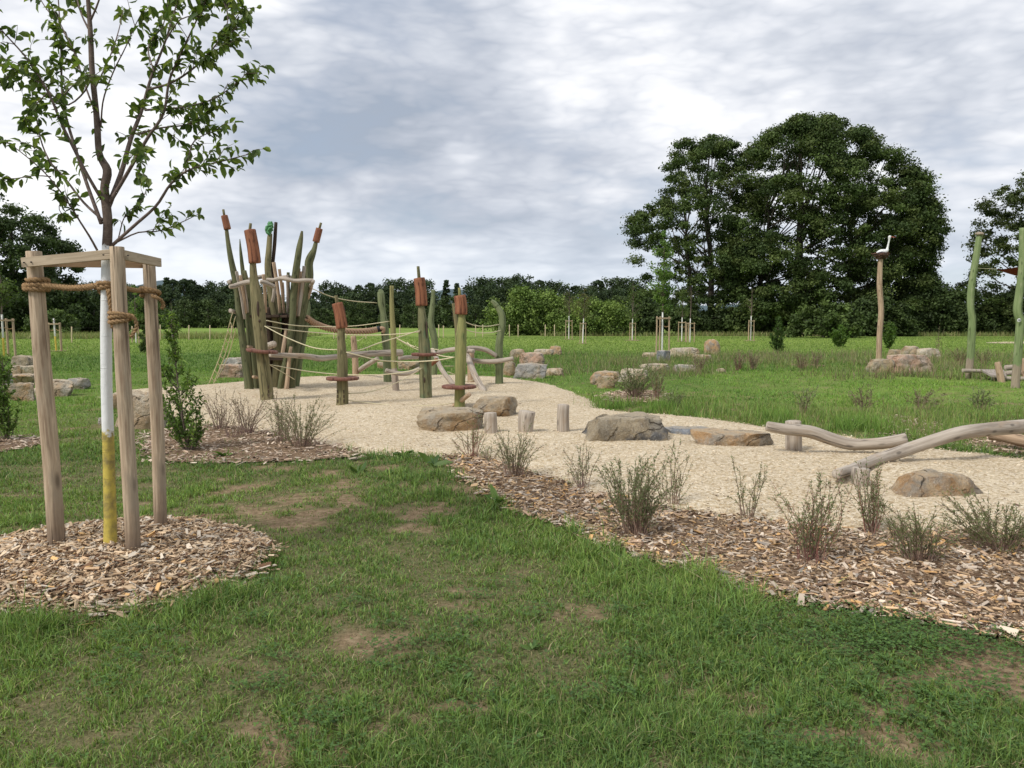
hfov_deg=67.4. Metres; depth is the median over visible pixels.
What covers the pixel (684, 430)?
boulder
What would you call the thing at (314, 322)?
thick rope
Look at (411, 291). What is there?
tree
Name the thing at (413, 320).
tree
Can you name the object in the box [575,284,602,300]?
tree
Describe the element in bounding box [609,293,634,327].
tree
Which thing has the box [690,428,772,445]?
boulder
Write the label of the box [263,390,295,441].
willow shrub
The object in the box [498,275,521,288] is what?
tree
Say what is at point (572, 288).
tree
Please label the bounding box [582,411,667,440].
boulder
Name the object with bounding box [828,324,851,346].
leafy shrub
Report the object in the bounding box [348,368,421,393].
rope
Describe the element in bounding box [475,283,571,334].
bush
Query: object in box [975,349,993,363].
dry tuft
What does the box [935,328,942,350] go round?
dry tuft
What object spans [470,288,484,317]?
tree
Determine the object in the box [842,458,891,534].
willow shrub
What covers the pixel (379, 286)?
tree
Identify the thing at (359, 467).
broadleaf weed
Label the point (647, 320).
bush
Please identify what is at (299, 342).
rope
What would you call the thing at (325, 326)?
rope
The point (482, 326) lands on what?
rope
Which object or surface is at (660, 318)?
tree stake frame
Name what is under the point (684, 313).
young tree
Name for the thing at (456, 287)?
tree
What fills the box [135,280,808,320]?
hills
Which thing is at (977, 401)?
dry tuft
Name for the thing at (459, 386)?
cattail post
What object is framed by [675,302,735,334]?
bush
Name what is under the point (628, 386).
dry tuft
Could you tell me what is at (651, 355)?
boulder
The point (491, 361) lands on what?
balance beam
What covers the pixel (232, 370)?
boulder
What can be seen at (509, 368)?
boulder
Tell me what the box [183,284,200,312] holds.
tree
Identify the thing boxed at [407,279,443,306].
tree
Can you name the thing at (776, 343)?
leafy shrub
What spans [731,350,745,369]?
dry tuft
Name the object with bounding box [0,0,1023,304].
sky
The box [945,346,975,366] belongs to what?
dry tuft
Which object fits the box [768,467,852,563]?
willow shrub
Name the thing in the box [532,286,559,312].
tree
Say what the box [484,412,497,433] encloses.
stump
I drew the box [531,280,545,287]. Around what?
tree
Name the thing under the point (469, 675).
broadleaf weed
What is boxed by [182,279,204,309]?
tree
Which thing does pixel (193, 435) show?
leafy shrub
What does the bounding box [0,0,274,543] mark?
young tree
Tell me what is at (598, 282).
tree
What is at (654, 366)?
boulder
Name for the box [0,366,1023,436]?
grass
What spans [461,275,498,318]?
tree
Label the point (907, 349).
boulder
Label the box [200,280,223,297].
tree
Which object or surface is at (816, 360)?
dry tuft
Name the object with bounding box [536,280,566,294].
tree
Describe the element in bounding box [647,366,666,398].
dry tuft
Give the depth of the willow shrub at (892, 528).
5.55 m
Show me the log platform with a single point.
(998, 372)
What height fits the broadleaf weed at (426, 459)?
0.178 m
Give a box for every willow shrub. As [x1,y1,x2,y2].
[198,387,236,428]
[216,410,246,436]
[217,392,271,432]
[261,395,345,446]
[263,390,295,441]
[451,407,492,457]
[475,440,502,461]
[487,422,546,476]
[563,443,601,487]
[591,450,678,537]
[650,438,693,505]
[724,456,767,517]
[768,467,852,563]
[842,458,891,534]
[861,516,911,539]
[873,502,970,561]
[932,487,1023,554]
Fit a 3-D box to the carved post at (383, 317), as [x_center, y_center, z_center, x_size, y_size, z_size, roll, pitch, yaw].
[-3.235,-1.079,19.508,0.334,2.642,0.212,0,5,0]
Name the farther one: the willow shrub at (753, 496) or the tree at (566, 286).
the tree at (566, 286)
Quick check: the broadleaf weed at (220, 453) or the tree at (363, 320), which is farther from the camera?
the tree at (363, 320)
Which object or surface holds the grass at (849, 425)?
on the ground at (342, 638)
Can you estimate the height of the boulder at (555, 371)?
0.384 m
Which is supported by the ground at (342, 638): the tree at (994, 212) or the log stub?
the tree at (994, 212)
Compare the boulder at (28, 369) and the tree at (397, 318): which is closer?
the boulder at (28, 369)
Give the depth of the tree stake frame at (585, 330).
53.44 m
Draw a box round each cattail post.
[244,223,277,399]
[326,295,358,404]
[411,266,438,397]
[442,288,476,406]
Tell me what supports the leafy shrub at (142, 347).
on the ground at (342, 638)
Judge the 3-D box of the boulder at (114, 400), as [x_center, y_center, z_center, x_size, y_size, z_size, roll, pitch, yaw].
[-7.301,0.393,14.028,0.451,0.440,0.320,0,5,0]
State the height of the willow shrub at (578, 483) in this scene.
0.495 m
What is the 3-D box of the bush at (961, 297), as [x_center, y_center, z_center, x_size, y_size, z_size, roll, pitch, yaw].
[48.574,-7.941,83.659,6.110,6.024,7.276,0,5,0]
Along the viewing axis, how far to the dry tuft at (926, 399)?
13.88 m
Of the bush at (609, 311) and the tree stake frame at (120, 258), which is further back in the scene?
the bush at (609, 311)
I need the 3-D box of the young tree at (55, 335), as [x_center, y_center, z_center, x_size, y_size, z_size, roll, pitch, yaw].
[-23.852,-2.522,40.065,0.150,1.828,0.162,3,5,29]
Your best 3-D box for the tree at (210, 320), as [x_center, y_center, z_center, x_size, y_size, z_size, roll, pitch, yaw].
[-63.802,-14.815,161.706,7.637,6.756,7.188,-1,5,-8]
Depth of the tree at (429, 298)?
169.99 m
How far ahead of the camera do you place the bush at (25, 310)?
91.47 m
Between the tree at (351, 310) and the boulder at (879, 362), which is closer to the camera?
the boulder at (879, 362)
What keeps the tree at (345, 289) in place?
on the ground at (342, 638)
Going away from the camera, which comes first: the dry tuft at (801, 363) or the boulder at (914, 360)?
the boulder at (914, 360)
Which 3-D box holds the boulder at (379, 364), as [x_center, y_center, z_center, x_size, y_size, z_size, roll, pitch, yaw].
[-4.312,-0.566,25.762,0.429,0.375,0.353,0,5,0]
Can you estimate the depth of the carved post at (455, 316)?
20.57 m
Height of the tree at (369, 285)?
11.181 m
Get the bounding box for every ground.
[0,326,1023,767]
[0,438,39,450]
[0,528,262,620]
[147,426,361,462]
[449,457,1023,639]
[606,390,658,401]
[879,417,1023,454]
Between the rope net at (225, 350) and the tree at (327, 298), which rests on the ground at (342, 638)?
the tree at (327, 298)
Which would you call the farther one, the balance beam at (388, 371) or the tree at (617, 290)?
the tree at (617, 290)
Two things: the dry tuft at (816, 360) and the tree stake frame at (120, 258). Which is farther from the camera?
the dry tuft at (816, 360)
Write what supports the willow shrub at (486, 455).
on the ground at (909, 572)
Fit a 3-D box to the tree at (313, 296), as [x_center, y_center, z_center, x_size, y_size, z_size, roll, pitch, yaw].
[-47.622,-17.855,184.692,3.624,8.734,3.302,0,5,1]
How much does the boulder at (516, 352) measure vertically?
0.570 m
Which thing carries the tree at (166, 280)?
on the ground at (342, 638)
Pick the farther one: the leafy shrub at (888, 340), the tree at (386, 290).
the tree at (386, 290)
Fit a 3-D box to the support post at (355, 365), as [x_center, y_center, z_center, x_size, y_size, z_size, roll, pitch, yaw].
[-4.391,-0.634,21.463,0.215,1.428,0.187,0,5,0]
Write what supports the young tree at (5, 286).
on the ground at (342, 638)
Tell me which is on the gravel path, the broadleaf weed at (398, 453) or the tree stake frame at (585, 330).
the broadleaf weed at (398, 453)
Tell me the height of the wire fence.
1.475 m
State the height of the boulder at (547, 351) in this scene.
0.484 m
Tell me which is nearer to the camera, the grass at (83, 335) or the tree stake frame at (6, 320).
the tree stake frame at (6, 320)
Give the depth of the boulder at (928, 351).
31.77 m
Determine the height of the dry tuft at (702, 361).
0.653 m
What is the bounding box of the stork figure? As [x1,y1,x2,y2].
[874,235,895,254]
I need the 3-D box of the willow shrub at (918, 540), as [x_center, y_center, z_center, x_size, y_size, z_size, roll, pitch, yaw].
[2.674,0.976,5.051,0.601,0.435,0.444,0,5,0]
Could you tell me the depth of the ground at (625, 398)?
15.81 m
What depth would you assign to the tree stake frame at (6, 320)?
33.96 m
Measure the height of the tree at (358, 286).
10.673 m
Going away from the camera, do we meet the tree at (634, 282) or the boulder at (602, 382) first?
the boulder at (602, 382)
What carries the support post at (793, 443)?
on the gravel path
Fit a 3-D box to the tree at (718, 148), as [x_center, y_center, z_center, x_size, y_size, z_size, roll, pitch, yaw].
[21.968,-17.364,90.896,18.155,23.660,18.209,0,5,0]
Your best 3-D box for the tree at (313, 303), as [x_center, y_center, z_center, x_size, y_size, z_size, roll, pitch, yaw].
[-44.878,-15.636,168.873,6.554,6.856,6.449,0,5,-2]
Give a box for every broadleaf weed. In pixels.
[211,448,233,456]
[349,460,366,472]
[393,450,412,455]
[417,451,452,466]
[455,671,474,681]
[483,483,504,503]
[519,639,542,649]
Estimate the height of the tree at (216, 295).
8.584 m
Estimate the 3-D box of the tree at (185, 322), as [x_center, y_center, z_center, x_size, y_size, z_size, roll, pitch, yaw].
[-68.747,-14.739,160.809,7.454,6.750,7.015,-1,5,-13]
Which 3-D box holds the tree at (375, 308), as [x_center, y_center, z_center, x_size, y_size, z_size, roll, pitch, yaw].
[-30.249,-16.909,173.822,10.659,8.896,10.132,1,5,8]
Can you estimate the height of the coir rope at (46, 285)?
0.144 m
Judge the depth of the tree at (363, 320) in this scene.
163.16 m
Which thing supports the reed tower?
on the gravel path
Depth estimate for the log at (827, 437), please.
8.73 m
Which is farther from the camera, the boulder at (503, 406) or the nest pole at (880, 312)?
the nest pole at (880, 312)
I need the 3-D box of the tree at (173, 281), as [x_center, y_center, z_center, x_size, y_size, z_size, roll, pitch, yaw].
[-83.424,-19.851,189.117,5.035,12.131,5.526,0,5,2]
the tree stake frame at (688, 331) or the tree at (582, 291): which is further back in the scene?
the tree at (582, 291)
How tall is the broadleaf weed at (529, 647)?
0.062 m
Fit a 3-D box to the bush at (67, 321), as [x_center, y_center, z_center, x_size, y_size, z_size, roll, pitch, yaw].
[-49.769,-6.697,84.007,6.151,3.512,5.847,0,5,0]
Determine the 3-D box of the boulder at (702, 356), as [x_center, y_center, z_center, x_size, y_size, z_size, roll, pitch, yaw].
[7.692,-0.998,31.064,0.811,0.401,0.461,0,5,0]
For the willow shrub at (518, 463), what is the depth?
7.65 m
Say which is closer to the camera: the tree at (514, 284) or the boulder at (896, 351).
the boulder at (896, 351)
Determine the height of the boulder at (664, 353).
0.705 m
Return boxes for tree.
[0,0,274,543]
[0,192,97,332]
[0,264,20,356]
[52,318,56,350]
[127,285,144,311]
[128,284,144,343]
[157,284,181,310]
[160,277,174,308]
[168,298,200,327]
[169,279,181,309]
[173,278,197,321]
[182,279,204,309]
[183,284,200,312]
[188,298,224,327]
[193,293,220,327]
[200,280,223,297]
[205,290,228,327]
[216,298,245,327]
[217,279,233,314]
[218,293,234,316]
[220,284,233,297]
[309,298,320,327]
[310,292,317,317]
[310,293,334,323]
[310,306,334,327]
[316,280,337,316]
[327,283,357,318]
[327,294,358,327]
[330,289,347,325]
[343,291,366,327]
[350,302,376,327]
[353,284,362,291]
[354,287,379,327]
[362,290,400,327]
[364,283,375,298]
[366,282,399,326]
[375,277,410,322]
[377,287,395,317]
[377,304,400,327]
[390,279,414,311]
[394,287,427,327]
[394,292,411,327]
[399,302,427,327]
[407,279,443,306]
[414,290,442,319]
[425,304,443,327]
[435,293,472,327]
[441,280,450,305]
[452,283,459,302]
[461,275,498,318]
[466,303,487,327]
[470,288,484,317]
[472,277,506,305]
[473,282,503,327]
[481,285,512,312]
[497,300,508,322]
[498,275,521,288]
[500,280,521,301]
[505,273,537,292]
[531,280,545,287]
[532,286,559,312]
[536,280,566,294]
[552,282,575,317]
[558,290,576,338]
[565,292,572,300]
[570,285,580,297]
[570,289,595,342]
[572,288,599,309]
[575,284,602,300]
[590,280,605,298]
[592,289,620,313]
[600,276,639,297]
[600,286,626,326]
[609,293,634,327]
[611,276,643,296]
[617,133,778,331]
[624,282,643,339]
[645,230,676,349]
[674,288,689,341]
[688,293,692,341]
[707,111,954,333]
[744,291,752,340]
[952,169,1023,333]
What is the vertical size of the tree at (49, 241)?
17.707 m
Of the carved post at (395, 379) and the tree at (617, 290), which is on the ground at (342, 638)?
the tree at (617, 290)
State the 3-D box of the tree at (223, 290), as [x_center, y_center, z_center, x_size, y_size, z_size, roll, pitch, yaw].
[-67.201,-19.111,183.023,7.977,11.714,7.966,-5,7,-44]
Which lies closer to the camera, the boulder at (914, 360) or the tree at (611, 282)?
the boulder at (914, 360)
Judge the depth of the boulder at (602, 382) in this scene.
18.16 m
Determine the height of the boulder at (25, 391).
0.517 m
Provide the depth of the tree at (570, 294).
172.49 m
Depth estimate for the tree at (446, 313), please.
161.93 m
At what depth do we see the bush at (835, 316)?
70.25 m
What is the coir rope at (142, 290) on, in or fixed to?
attached to the tree stake frame at (120, 258)
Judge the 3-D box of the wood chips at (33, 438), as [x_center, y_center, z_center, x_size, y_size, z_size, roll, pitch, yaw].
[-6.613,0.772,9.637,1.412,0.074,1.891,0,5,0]
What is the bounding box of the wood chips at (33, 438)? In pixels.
[0,434,59,451]
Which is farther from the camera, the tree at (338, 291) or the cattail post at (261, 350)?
the tree at (338, 291)
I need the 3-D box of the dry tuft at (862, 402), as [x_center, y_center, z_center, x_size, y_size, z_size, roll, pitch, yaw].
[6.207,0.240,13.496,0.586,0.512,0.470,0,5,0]
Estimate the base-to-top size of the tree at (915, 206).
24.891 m
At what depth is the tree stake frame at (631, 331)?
61.66 m
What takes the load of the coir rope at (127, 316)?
attached to the tree stake frame at (120, 258)
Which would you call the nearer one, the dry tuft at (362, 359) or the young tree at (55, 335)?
the dry tuft at (362, 359)
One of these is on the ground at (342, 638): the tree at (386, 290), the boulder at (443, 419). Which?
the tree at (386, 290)
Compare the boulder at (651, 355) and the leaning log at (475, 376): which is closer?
the leaning log at (475, 376)
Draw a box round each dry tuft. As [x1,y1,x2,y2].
[360,345,371,362]
[607,360,664,396]
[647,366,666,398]
[659,388,684,406]
[685,353,709,372]
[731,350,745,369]
[743,349,760,369]
[793,352,808,369]
[793,384,818,410]
[810,348,823,367]
[848,383,882,411]
[904,386,946,409]
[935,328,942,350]
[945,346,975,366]
[962,386,998,408]
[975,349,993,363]
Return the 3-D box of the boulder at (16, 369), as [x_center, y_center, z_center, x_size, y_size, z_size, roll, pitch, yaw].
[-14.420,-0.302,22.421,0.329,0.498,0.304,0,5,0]
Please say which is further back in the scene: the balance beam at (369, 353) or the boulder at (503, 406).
the balance beam at (369, 353)
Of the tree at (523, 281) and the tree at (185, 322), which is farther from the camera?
the tree at (523, 281)
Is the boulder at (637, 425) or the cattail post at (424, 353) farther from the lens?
the cattail post at (424, 353)
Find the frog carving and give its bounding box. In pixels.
[265,221,273,234]
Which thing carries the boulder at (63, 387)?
on the ground at (342, 638)
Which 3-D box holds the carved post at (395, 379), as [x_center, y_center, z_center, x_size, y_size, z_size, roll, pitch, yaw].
[-2.588,-0.858,16.978,0.219,2.617,0.155,0,5,0]
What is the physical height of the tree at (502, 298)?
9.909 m
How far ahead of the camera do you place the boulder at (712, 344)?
36.49 m
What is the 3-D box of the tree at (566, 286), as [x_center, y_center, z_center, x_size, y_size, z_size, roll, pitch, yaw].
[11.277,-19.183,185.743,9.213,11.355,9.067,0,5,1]
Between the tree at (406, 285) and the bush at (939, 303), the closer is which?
the bush at (939, 303)
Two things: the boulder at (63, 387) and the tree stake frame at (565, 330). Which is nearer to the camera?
the boulder at (63, 387)
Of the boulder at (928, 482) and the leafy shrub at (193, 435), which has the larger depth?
the leafy shrub at (193, 435)
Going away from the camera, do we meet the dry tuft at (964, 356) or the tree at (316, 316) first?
the dry tuft at (964, 356)
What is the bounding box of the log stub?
[467,349,474,352]
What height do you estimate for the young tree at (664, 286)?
5.938 m
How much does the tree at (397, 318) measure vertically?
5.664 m
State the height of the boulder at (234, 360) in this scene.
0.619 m
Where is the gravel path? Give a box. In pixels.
[134,374,1023,536]
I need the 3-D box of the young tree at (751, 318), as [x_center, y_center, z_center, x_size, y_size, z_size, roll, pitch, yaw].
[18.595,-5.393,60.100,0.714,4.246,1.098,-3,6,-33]
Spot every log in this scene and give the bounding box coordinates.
[358,357,378,372]
[431,348,454,383]
[452,392,470,405]
[466,353,486,390]
[765,421,907,449]
[832,419,1023,478]
[988,434,1023,446]
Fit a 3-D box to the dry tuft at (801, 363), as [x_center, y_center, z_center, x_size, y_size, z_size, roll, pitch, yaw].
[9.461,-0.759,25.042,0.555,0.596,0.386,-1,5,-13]
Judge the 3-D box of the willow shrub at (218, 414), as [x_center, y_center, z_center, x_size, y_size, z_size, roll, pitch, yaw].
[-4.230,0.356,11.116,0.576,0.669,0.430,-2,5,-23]
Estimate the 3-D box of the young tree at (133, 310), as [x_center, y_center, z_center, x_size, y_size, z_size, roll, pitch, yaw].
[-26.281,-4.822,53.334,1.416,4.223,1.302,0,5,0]
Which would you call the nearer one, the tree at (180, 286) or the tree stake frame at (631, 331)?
the tree stake frame at (631, 331)
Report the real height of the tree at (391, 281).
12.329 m
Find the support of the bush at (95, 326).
on the ground at (342, 638)
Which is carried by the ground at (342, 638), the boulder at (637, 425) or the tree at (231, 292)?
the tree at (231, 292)
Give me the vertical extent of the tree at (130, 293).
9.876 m
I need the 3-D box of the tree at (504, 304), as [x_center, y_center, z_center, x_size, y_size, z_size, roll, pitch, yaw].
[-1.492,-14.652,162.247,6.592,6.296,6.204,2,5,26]
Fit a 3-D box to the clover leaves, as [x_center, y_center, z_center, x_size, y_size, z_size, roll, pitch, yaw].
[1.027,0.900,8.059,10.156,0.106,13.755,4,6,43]
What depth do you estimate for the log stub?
18.01 m
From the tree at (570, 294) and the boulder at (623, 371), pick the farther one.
the tree at (570, 294)
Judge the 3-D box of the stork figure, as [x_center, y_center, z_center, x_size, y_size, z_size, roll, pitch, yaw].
[13.741,-5.112,28.309,0.806,0.730,0.280,0,5,0]
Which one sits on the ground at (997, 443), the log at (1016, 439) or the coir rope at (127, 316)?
the log at (1016, 439)
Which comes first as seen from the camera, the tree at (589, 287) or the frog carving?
the frog carving
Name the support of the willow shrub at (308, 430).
on the ground at (236, 455)
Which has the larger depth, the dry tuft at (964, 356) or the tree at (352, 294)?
the tree at (352, 294)
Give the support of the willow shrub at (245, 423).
on the ground at (236, 455)
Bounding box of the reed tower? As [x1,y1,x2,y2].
[221,209,322,388]
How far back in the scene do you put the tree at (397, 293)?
173.33 m
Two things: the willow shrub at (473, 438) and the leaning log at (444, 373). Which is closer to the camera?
the willow shrub at (473, 438)
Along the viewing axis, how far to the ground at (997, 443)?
9.89 m
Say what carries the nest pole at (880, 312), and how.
on the ground at (342, 638)
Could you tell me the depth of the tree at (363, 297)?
170.47 m
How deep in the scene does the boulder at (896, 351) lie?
33.06 m
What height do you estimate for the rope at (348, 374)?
0.264 m
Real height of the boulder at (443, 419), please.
0.574 m
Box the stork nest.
[871,252,889,259]
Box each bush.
[0,292,28,333]
[21,309,80,333]
[63,290,131,332]
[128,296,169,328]
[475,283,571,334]
[552,294,641,335]
[619,295,692,334]
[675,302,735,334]
[732,310,788,333]
[783,299,867,337]
[845,291,920,336]
[896,278,967,334]
[932,284,989,332]
[975,288,1023,333]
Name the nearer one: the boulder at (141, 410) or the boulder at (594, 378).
the boulder at (141, 410)
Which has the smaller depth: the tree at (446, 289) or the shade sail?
the shade sail
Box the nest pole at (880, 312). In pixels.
[876,259,883,358]
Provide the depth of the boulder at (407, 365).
25.15 m
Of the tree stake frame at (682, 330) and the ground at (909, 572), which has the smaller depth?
the ground at (909, 572)
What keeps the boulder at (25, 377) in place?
on the ground at (342, 638)
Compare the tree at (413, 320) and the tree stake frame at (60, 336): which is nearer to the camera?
the tree stake frame at (60, 336)
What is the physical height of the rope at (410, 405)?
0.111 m
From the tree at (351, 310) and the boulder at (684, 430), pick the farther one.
the tree at (351, 310)
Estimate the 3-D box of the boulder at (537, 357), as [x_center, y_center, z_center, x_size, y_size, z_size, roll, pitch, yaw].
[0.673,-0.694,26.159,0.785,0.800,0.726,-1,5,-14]
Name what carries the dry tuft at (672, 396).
on the ground at (342, 638)
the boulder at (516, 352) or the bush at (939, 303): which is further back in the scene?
the bush at (939, 303)
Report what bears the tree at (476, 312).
on the ground at (342, 638)
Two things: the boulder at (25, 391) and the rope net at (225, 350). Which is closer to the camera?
the boulder at (25, 391)
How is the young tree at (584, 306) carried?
on the ground
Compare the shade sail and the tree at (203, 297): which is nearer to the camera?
the shade sail
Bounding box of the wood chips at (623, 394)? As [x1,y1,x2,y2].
[596,389,669,401]
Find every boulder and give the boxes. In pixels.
[6,382,35,401]
[11,355,32,365]
[11,365,21,373]
[13,373,34,382]
[20,365,33,373]
[34,379,74,396]
[67,377,90,389]
[113,393,116,407]
[115,390,167,428]
[217,364,242,377]
[223,357,241,363]
[377,362,382,368]
[397,362,418,369]
[416,406,483,431]
[472,396,517,416]
[503,361,515,375]
[510,349,524,356]
[513,362,546,378]
[519,352,544,363]
[534,349,553,354]
[545,368,562,375]
[550,346,561,354]
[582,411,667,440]
[589,370,620,384]
[596,376,614,388]
[618,368,647,381]
[639,363,669,370]
[642,352,656,357]
[656,350,670,361]
[665,426,708,434]
[670,347,699,356]
[672,364,696,371]
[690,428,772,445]
[693,354,710,359]
[704,339,720,353]
[866,359,894,372]
[886,354,932,372]
[887,349,899,354]
[890,468,983,496]
[900,346,918,354]
[916,348,940,356]
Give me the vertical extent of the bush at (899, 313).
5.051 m
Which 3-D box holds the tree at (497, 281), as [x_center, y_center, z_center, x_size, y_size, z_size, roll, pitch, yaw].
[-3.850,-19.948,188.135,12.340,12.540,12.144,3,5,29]
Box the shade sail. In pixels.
[978,267,1017,275]
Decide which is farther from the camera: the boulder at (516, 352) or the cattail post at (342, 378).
the boulder at (516, 352)
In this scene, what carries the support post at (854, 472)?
on the gravel path
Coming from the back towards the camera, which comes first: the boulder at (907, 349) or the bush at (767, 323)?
the bush at (767, 323)
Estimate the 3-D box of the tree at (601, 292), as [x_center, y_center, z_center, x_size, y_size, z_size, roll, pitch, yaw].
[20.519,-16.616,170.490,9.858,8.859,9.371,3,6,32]
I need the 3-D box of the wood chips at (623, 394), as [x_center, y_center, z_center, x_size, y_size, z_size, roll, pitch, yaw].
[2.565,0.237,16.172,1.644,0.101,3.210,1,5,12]
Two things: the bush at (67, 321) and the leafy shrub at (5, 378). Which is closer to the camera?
the leafy shrub at (5, 378)
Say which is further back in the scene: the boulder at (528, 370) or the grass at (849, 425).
the boulder at (528, 370)
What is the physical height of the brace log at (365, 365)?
0.572 m
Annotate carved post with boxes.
[377,289,391,381]
[389,286,399,390]
[428,290,437,374]
[452,303,457,335]
[491,300,505,383]
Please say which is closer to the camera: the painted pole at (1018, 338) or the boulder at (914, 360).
the painted pole at (1018, 338)
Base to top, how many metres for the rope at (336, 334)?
0.216 m
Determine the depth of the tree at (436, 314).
162.38 m
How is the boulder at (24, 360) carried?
on the ground at (342, 638)
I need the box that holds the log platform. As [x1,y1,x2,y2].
[961,358,1023,381]
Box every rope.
[21,277,110,294]
[106,289,138,337]
[127,285,165,308]
[264,326,336,349]
[266,320,389,326]
[266,326,419,335]
[269,364,420,374]
[305,315,384,334]
[312,288,376,302]
[346,352,453,361]
[347,330,420,351]
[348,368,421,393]
[348,400,452,405]
[466,322,499,326]
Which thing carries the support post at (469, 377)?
on the gravel path
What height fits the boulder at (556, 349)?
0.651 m
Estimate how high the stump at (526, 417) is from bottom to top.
0.520 m
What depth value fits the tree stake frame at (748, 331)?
60.21 m
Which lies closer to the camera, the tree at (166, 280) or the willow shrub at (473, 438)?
the willow shrub at (473, 438)
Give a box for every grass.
[0,330,1014,338]
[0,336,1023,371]
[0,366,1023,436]
[567,393,973,444]
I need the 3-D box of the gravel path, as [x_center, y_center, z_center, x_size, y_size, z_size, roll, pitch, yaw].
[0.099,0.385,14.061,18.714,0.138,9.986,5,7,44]
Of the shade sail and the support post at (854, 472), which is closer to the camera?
the support post at (854, 472)
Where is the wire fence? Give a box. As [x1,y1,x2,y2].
[71,325,558,342]
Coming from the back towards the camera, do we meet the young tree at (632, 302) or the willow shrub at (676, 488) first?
the young tree at (632, 302)
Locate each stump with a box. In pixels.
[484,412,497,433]
[518,410,534,431]
[557,404,569,431]
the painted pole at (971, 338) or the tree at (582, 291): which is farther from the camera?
the tree at (582, 291)
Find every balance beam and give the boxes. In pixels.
[269,349,403,361]
[385,367,418,375]
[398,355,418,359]
[436,347,467,354]
[467,346,496,357]
[471,356,513,363]
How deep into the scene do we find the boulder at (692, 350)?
33.51 m
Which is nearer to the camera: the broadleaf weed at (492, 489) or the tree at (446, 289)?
the broadleaf weed at (492, 489)
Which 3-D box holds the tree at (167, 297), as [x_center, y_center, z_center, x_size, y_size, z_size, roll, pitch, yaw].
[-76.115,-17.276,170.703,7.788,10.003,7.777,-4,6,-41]
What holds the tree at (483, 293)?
on the ground at (342, 638)
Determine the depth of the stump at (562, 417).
10.44 m
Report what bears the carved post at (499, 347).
on the gravel path
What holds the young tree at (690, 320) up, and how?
on the ground at (342, 638)
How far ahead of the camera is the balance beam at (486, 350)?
18.30 m
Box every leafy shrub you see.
[0,353,21,438]
[137,324,145,352]
[158,309,208,449]
[768,316,785,351]
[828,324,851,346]
[882,322,897,348]
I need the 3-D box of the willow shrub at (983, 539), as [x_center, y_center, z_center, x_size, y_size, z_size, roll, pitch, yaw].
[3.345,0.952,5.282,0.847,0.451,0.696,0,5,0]
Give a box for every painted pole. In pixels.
[965,232,983,378]
[1011,228,1023,387]
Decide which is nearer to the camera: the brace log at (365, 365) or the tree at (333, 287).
the brace log at (365, 365)
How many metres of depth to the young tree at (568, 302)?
64.81 m
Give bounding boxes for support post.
[351,336,358,375]
[467,353,474,382]
[785,420,801,450]
[850,466,869,486]
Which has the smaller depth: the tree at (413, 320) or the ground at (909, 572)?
the ground at (909, 572)
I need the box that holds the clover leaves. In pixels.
[14,394,1023,767]
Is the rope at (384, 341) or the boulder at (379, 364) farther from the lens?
the boulder at (379, 364)
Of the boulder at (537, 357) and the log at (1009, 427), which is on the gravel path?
the log at (1009, 427)
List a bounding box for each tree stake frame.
[0,318,16,355]
[21,246,166,550]
[48,323,62,350]
[565,321,572,338]
[580,323,585,342]
[629,323,635,340]
[655,316,670,352]
[678,322,685,341]
[686,323,694,341]
[748,321,753,340]
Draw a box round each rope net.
[209,312,235,383]
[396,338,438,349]

